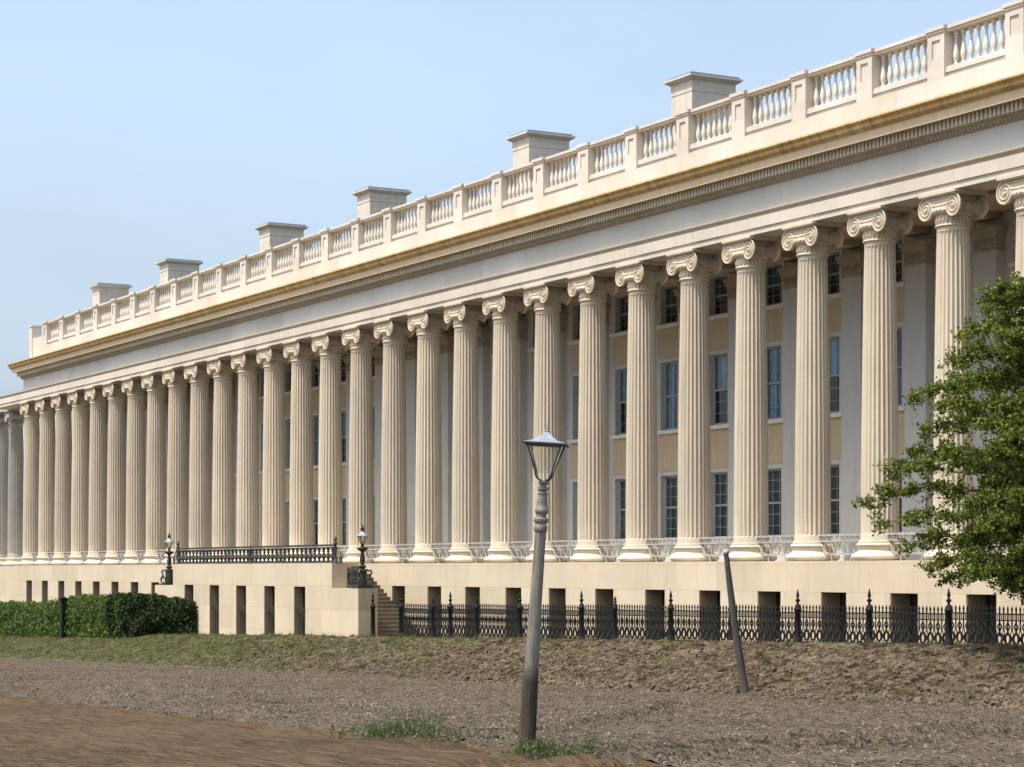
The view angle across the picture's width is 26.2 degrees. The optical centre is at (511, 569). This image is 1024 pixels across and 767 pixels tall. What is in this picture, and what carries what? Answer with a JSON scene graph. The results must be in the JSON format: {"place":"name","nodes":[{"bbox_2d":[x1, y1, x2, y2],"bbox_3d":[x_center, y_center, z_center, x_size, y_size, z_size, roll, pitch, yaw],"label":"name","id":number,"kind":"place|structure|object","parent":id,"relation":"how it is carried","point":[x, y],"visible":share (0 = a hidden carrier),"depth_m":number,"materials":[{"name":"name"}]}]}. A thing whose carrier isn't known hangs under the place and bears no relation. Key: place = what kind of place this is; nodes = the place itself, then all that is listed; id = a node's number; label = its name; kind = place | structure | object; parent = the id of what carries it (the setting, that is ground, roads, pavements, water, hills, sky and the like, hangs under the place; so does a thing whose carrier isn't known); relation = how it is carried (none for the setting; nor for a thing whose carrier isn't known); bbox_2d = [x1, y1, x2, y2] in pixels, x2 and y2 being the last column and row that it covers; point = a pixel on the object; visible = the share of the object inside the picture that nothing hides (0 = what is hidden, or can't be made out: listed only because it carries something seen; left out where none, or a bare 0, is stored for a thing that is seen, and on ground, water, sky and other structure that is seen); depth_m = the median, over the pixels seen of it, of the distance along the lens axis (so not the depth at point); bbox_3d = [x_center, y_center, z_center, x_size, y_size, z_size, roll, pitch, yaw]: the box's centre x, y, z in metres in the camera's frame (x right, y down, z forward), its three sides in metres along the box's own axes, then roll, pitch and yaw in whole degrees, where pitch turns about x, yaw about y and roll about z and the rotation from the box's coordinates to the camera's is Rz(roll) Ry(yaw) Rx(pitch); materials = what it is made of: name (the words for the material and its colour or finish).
{"place":"outdoors","nodes":[
{"label":"outdoors","id":0,"kind":"place"},
{"bbox_2d":[0,695,669,766],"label":"road","id":1,"kind":"structure","parent":0,"point":[34,732],"depth_m":29.49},
{"bbox_2d":[481,734,624,763],"bbox_3d":[0.513,2.232,27.099,1.864,0.432,1.486,0,0,39],"label":"weed clump","id":2,"kind":"object","parent":1,"relation":"on","point":[525,748],"visible":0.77,"depth_m":27.05,"materials":[{"name":"green plant"}]},
{"bbox_2d":[0,0,1013,395],"label":"sky","id":3,"kind":"structure","parent":0,"point":[135,135],"materials":[{"name":"blue"}]},
{"bbox_2d":[0,656,1023,766],"bbox_3d":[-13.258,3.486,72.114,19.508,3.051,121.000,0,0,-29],"label":"gravel ground","id":4,"kind":"structure","parent":0,"point":[20,677],"depth_m":41.76,"materials":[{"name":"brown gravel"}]},
{"bbox_2d":[155,563,419,636],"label":"stair terrace","id":5,"kind":"structure","parent":4,"relation":"on","point":[288,598],"depth_m":100.23,"materials":[{"name":"stone"}]},
{"bbox_2d":[159,532,173,584],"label":"pedestal lamp","id":6,"kind":"object","parent":5,"relation":"on","point":[168,577],"visible":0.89,"depth_m":114.17,"materials":[{"name":"brown metal"}]},
{"bbox_2d":[173,536,341,563],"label":"terrace railing","id":7,"kind":"object","parent":5,"relation":"on","point":[249,556],"visible":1,"depth_m":102.95,"materials":[{"name":"brown metal"}]},
{"bbox_2d":[346,566,358,587],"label":"stair railing","id":8,"kind":"object","parent":5,"relation":"on","point":[349,576],"visible":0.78,"depth_m":95.14,"materials":[{"name":"black metal"}]},
{"bbox_2d":[350,523,374,587],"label":"pedestal lamp","id":9,"kind":"object","parent":5,"relation":"on","point":[362,573],"visible":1,"depth_m":93.51,"materials":[{"name":"brown metal"}]},
{"bbox_2d":[307,710,496,743],"bbox_3d":[-1.347,2.266,31.259,1.731,0.508,4.623,0,0,-29],"label":"weed clump","id":10,"kind":"object","parent":4,"relation":"on","point":[424,729],"visible":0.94,"depth_m":31.27,"materials":[{"name":"green plant"}]},
{"bbox_2d":[0,0,1023,644],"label":"colonnaded building","id":11,"kind":"structure","parent":4,"relation":"on","point":[730,320],"depth_m":85.87,"materials":[{"name":"stone"}]},
{"bbox_2d":[27,580,31,602],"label":"basement window","id":12,"kind":"structure","parent":11,"relation":"in","point":[29,582],"depth_m":146.32,"materials":[{"name":"black glass"}]},
{"bbox_2d":[42,581,47,600],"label":"basement window","id":13,"kind":"structure","parent":11,"relation":"in","point":[44,583],"depth_m":143.26,"materials":[{"name":"brown metal"}]},
{"bbox_2d":[59,581,63,596],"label":"basement window","id":14,"kind":"structure","parent":11,"relation":"in","point":[61,583],"depth_m":140.23,"materials":[{"name":"brown metal"}]},
{"bbox_2d":[76,581,81,595],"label":"basement window","id":15,"kind":"structure","parent":11,"relation":"in","point":[78,583],"depth_m":137.19,"materials":[{"name":"black glass"}]},
{"bbox_2d":[93,581,99,594],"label":"basement window","id":16,"kind":"structure","parent":11,"relation":"in","point":[96,584],"depth_m":134.14,"materials":[{"name":"brown metal"}]},
{"bbox_2d":[112,582,117,592],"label":"basement window","id":17,"kind":"structure","parent":11,"relation":"in","point":[114,584],"depth_m":131.08,"materials":[{"name":"black glass"}]},
{"bbox_2d":[131,582,137,593],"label":"basement window","id":18,"kind":"structure","parent":11,"relation":"in","point":[134,585],"depth_m":128.06,"materials":[{"name":"black glass"}]},
{"bbox_2d":[152,582,158,592],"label":"basement window","id":19,"kind":"structure","parent":11,"relation":"in","point":[153,583],"depth_m":125.00,"materials":[{"name":"brown metal"}]},
{"bbox_2d":[234,373,238,403],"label":"window","id":20,"kind":"structure","parent":11,"relation":"in","point":[235,402],"depth_m":128.06,"materials":[{"name":"wood"}]},
{"bbox_2d":[260,501,261,545],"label":"window","id":21,"kind":"structure","parent":11,"relation":"in","point":[260,501],"depth_m":125.00,"materials":[{"name":"wood"}]},
{"bbox_2d":[259,420,262,473],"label":"window","id":22,"kind":"structure","parent":11,"relation":"in","point":[261,422],"depth_m":125.00,"materials":[{"name":"wood"}]},
{"bbox_2d":[258,368,263,399],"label":"window","id":23,"kind":"structure","parent":11,"relation":"in","point":[261,397],"depth_m":125.00,"materials":[{"name":"glass"}]},
{"bbox_2d":[285,499,289,550],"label":"window","id":24,"kind":"structure","parent":11,"relation":"in","point":[287,501],"depth_m":121.99,"materials":[{"name":"wood"}]},
{"bbox_2d":[284,416,290,471],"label":"window","id":25,"kind":"structure","parent":11,"relation":"in","point":[287,420],"depth_m":121.96,"materials":[{"name":"wood"}]},
{"bbox_2d":[284,363,291,395],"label":"window","id":26,"kind":"structure","parent":11,"relation":"in","point":[287,374],"depth_m":121.96,"materials":[{"name":"glass"}]},
{"bbox_2d":[313,497,317,544],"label":"window","id":27,"kind":"structure","parent":11,"relation":"in","point":[315,499],"depth_m":118.90,"materials":[{"name":"wood"}]},
{"bbox_2d":[312,412,318,468],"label":"window","id":28,"kind":"structure","parent":11,"relation":"in","point":[315,415],"depth_m":118.90,"materials":[{"name":"wood"}]},
{"bbox_2d":[311,357,319,390],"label":"window","id":29,"kind":"structure","parent":11,"relation":"in","point":[313,367],"depth_m":118.90,"materials":[{"name":"glass"}]},
{"bbox_2d":[342,407,345,465],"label":"window","id":30,"kind":"structure","parent":11,"relation":"in","point":[343,409],"depth_m":115.61,"materials":[{"name":"wood"}]},
{"bbox_2d":[343,495,345,548],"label":"window","id":31,"kind":"structure","parent":11,"relation":"in","point":[344,496],"depth_m":115.58,"materials":[{"name":"wood"}]},
{"bbox_2d":[341,352,349,385],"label":"window","id":32,"kind":"structure","parent":11,"relation":"in","point":[343,353],"depth_m":115.61,"materials":[{"name":"stone"}]},
{"bbox_2d":[373,403,374,462],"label":"window","id":33,"kind":"structure","parent":11,"relation":"in","point":[373,403],"depth_m":112.52,"materials":[{"name":"stone"}]},
{"bbox_2d":[374,493,374,547],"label":"window","id":34,"kind":"structure","parent":11,"relation":"in","point":[374,493],"depth_m":112.57,"materials":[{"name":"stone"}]},
{"bbox_2d":[372,346,377,379],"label":"window","id":35,"kind":"structure","parent":11,"relation":"in","point":[374,347],"depth_m":111.91,"materials":[{"name":"stone"}]},
{"bbox_2d":[393,586,404,608],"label":"basement window","id":36,"kind":"structure","parent":11,"relation":"in","point":[397,590],"depth_m":97.66,"materials":[{"name":"brown metal"}]},
{"bbox_2d":[428,586,440,633],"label":"basement window","id":37,"kind":"structure","parent":11,"relation":"in","point":[433,591],"depth_m":94.66,"materials":[{"name":"black glass"}]},
{"bbox_2d":[466,587,479,636],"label":"basement window","id":38,"kind":"structure","parent":11,"relation":"in","point":[471,592],"depth_m":91.59,"materials":[{"name":"brown stone"}]},
{"bbox_2d":[506,588,520,633],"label":"basement window","id":39,"kind":"structure","parent":11,"relation":"in","point":[512,594],"depth_m":88.53,"materials":[{"name":"black glass"}]},
{"bbox_2d":[527,481,532,545],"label":"window","id":40,"kind":"structure","parent":11,"relation":"in","point":[531,482],"depth_m":97.66,"materials":[{"name":"wood"}]},
{"bbox_2d":[527,310,534,351],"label":"window","id":41,"kind":"structure","parent":11,"relation":"in","point":[532,314],"depth_m":97.61,"materials":[{"name":"wood"}]},
{"bbox_2d":[530,378,533,447],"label":"window","id":42,"kind":"structure","parent":11,"relation":"in","point":[531,380],"depth_m":97.66,"materials":[{"name":"wood"}]},
{"bbox_2d":[550,588,565,637],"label":"basement window","id":43,"kind":"structure","parent":11,"relation":"in","point":[557,596],"depth_m":85.51,"materials":[{"name":"brown stone"}]},
{"bbox_2d":[567,478,577,544],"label":"window","id":44,"kind":"structure","parent":11,"relation":"in","point":[574,481],"depth_m":94.56,"materials":[{"name":"wood"}]},
{"bbox_2d":[567,371,578,443],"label":"window","id":45,"kind":"structure","parent":11,"relation":"in","point":[574,376],"depth_m":94.56,"materials":[{"name":"stone"}]},
{"bbox_2d":[567,301,579,344],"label":"window","id":46,"kind":"structure","parent":11,"relation":"in","point":[574,306],"depth_m":94.54,"materials":[{"name":"stone"}]},
{"bbox_2d":[596,589,612,638],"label":"basement window","id":47,"kind":"structure","parent":11,"relation":"in","point":[603,596],"depth_m":82.48,"materials":[{"name":"black glass"}]},
{"bbox_2d":[609,364,626,438],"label":"window","id":48,"kind":"structure","parent":11,"relation":"in","point":[619,372],"depth_m":91.50,"materials":[{"name":"stone"}]},
{"bbox_2d":[611,475,625,543],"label":"window","id":49,"kind":"structure","parent":11,"relation":"in","point":[618,481],"depth_m":91.52,"materials":[{"name":"wood"}]},
{"bbox_2d":[609,292,628,337],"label":"window","id":50,"kind":"structure","parent":11,"relation":"in","point":[619,304],"depth_m":91.50,"materials":[{"name":"stone"}]},
{"bbox_2d":[646,590,664,638],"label":"basement window","id":51,"kind":"structure","parent":11,"relation":"in","point":[653,597],"depth_m":79.46,"materials":[{"name":"black glass"}]},
{"bbox_2d":[657,356,677,434],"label":"window","id":52,"kind":"structure","parent":11,"relation":"in","point":[666,384],"depth_m":88.42,"materials":[{"name":"stone"}]},
{"bbox_2d":[658,471,677,542],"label":"window","id":53,"kind":"structure","parent":11,"relation":"in","point":[665,507],"depth_m":88.45,"materials":[{"name":"wood"}]},
{"bbox_2d":[656,282,680,329],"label":"window","id":54,"kind":"structure","parent":11,"relation":"in","point":[667,300],"depth_m":88.42,"materials":[{"name":"stone"}]},
{"bbox_2d":[700,590,719,640],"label":"basement window","id":55,"kind":"structure","parent":11,"relation":"in","point":[707,597],"depth_m":76.43,"materials":[{"name":"black glass"}]},
{"bbox_2d":[709,348,728,429],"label":"window","id":56,"kind":"structure","parent":11,"relation":"in","point":[718,359],"depth_m":85.20,"materials":[{"name":"stone"}]},
{"bbox_2d":[711,467,728,541],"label":"window","id":57,"kind":"structure","parent":11,"relation":"in","point":[716,473],"depth_m":85.35,"materials":[{"name":"stone"}]},
{"bbox_2d":[708,272,731,320],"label":"window","id":58,"kind":"structure","parent":11,"relation":"in","point":[717,290],"depth_m":85.24,"materials":[{"name":"stone"}]},
{"bbox_2d":[758,591,780,640],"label":"basement window","id":59,"kind":"structure","parent":11,"relation":"in","point":[766,598],"depth_m":73.40,"materials":[{"name":"black glass"}]},
{"bbox_2d":[767,340,782,423],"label":"window","id":60,"kind":"structure","parent":11,"relation":"in","point":[772,347],"depth_m":82.08,"materials":[{"name":"stone"}]},
{"bbox_2d":[768,463,782,540],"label":"window","id":61,"kind":"structure","parent":11,"relation":"in","point":[771,467],"depth_m":82.06,"materials":[{"name":"stone"}]},
{"bbox_2d":[765,261,785,310],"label":"window","id":62,"kind":"structure","parent":11,"relation":"in","point":[774,282],"depth_m":82.02,"materials":[{"name":"stone"}]},
{"bbox_2d":[822,592,845,641],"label":"basement window","id":63,"kind":"structure","parent":11,"relation":"in","point":[828,598],"depth_m":70.34,"materials":[{"name":"brown metal"}]},
{"bbox_2d":[829,331,840,417],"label":"window","id":64,"kind":"structure","parent":11,"relation":"in","point":[834,337],"depth_m":78.74,"materials":[{"name":"stone"}]},
{"bbox_2d":[831,459,840,539],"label":"window","id":65,"kind":"structure","parent":11,"relation":"in","point":[834,463],"depth_m":78.24,"materials":[{"name":"stone"}]},
{"bbox_2d":[828,248,843,299],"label":"window","id":66,"kind":"structure","parent":11,"relation":"in","point":[834,271],"depth_m":78.76,"materials":[{"name":"stone"}]},
{"bbox_2d":[897,321,904,411],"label":"window","id":67,"kind":"structure","parent":11,"relation":"in","point":[900,325],"depth_m":75.14,"materials":[{"name":"stone"}]},
{"bbox_2d":[896,236,906,287],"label":"window","id":68,"kind":"structure","parent":11,"relation":"in","point":[900,239],"depth_m":75.50,"materials":[{"name":"stone"}]},
{"bbox_2d":[899,455,904,537],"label":"window","id":69,"kind":"structure","parent":11,"relation":"in","point":[900,456],"depth_m":75.14,"materials":[{"name":"stone"}]},
{"bbox_2d":[891,593,917,642],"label":"basement window","id":70,"kind":"structure","parent":11,"relation":"in","point":[897,599],"depth_m":67.27,"materials":[{"name":"brown glass"}]},
{"bbox_2d":[971,311,972,396],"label":"window","id":71,"kind":"structure","parent":11,"relation":"in","point":[971,311],"depth_m":71.99,"materials":[{"name":"stone"}]},
{"bbox_2d":[970,222,974,274],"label":"window","id":72,"kind":"structure","parent":11,"relation":"in","point":[972,223],"depth_m":72.05,"materials":[{"name":"stone"}]},
{"bbox_2d":[967,594,995,643],"bbox_3d":[13.926,1.885,63.675,0.780,2.330,1.300,0,0,-29],"label":"basement window","id":73,"kind":"structure","parent":11,"relation":"in","point":[972,599],"depth_m":64.22,"materials":[{"name":"brown glass"}]},
{"bbox_2d":[1008,210,1015,267],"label":"window","id":74,"kind":"structure","parent":11,"relation":"in","point":[1012,264],"depth_m":70.27,"materials":[{"name":"stone"}]},
{"bbox_2d":[0,631,1023,766],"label":"grass","id":75,"kind":"structure","parent":4,"relation":"on","point":[431,637],"depth_m":86.88,"materials":[{"name":"green plant"}]},
{"bbox_2d":[518,426,569,751],"bbox_3d":[0.386,0.317,27.940,0.650,4.298,0.557,0,0,6],"label":"street lamp","id":76,"kind":"object","parent":4,"relation":"on","point":[528,717],"visible":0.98,"depth_m":27.86,"materials":[{"name":"grey metal"}]},
{"bbox_2d":[558,722,601,745],"bbox_3d":[0.882,2.188,28.820,0.741,0.340,0.267,0,0,-29],"label":"weed clump","id":77,"kind":"object","parent":4,"relation":"on","point":[576,738],"visible":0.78,"depth_m":28.80,"materials":[{"name":"green plant"}]},
{"bbox_2d":[0,633,1023,707],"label":"embankment","id":78,"kind":"structure","parent":0,"point":[831,660],"depth_m":67.09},
{"bbox_2d":[58,596,68,637],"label":"gate post","id":79,"kind":"object","parent":78,"relation":"on","point":[63,608],"visible":0.88,"depth_m":120.31,"materials":[{"name":"black metal"}]},
{"bbox_2d":[0,592,134,638],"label":"hedge","id":80,"kind":"object","parent":78,"relation":"on","point":[85,613],"visible":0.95,"depth_m":121.91,"materials":[{"name":"green plant"}]},
{"bbox_2d":[104,592,197,638],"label":"hedge","id":81,"kind":"object","parent":78,"relation":"on","point":[141,614],"visible":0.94,"depth_m":111.05,"materials":[{"name":"green plant"}]},
{"bbox_2d":[25,634,1023,703],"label":"clods","id":82,"kind":"object","parent":78,"relation":"on","point":[883,678],"visible":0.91,"depth_m":64.55,"materials":[{"name":"brown soil"}]},
{"bbox_2d":[370,588,1023,644],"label":"iron fence","id":83,"kind":"object","parent":78,"relation":"on","point":[520,627],"visible":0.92,"depth_m":71.09,"materials":[{"name":"black metal"}]},
{"bbox_2d":[408,669,1023,708],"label":"clods","id":84,"kind":"object","parent":78,"relation":"on","point":[783,693],"visible":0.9,"depth_m":57.51,"materials":[{"name":"brown soil"}]},
{"bbox_2d":[723,549,748,693],"bbox_3d":[5.829,1.471,56.980,0.726,4.011,0.235,0,0,4],"label":"leaning pole","id":85,"kind":"object","parent":78,"relation":"on","point":[742,676],"visible":0.93,"depth_m":56.89,"materials":[{"name":"grey wood"}]},
{"bbox_2d":[851,271,1023,605],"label":"leafy tree","id":86,"kind":"object","parent":78,"relation":"on","point":[1002,523],"visible":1,"depth_m":53.74,"materials":[{"name":"green plant"}]},
{"bbox_2d":[990,633,1005,659],"bbox_3d":[11.905,1.949,53.624,0.504,0.796,0.317,0,0,-52],"label":"clump","id":87,"kind":"object","parent":78,"relation":"on","point":[1000,655],"visible":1,"depth_m":53.58,"materials":[{"name":"green plant"}]}
]}

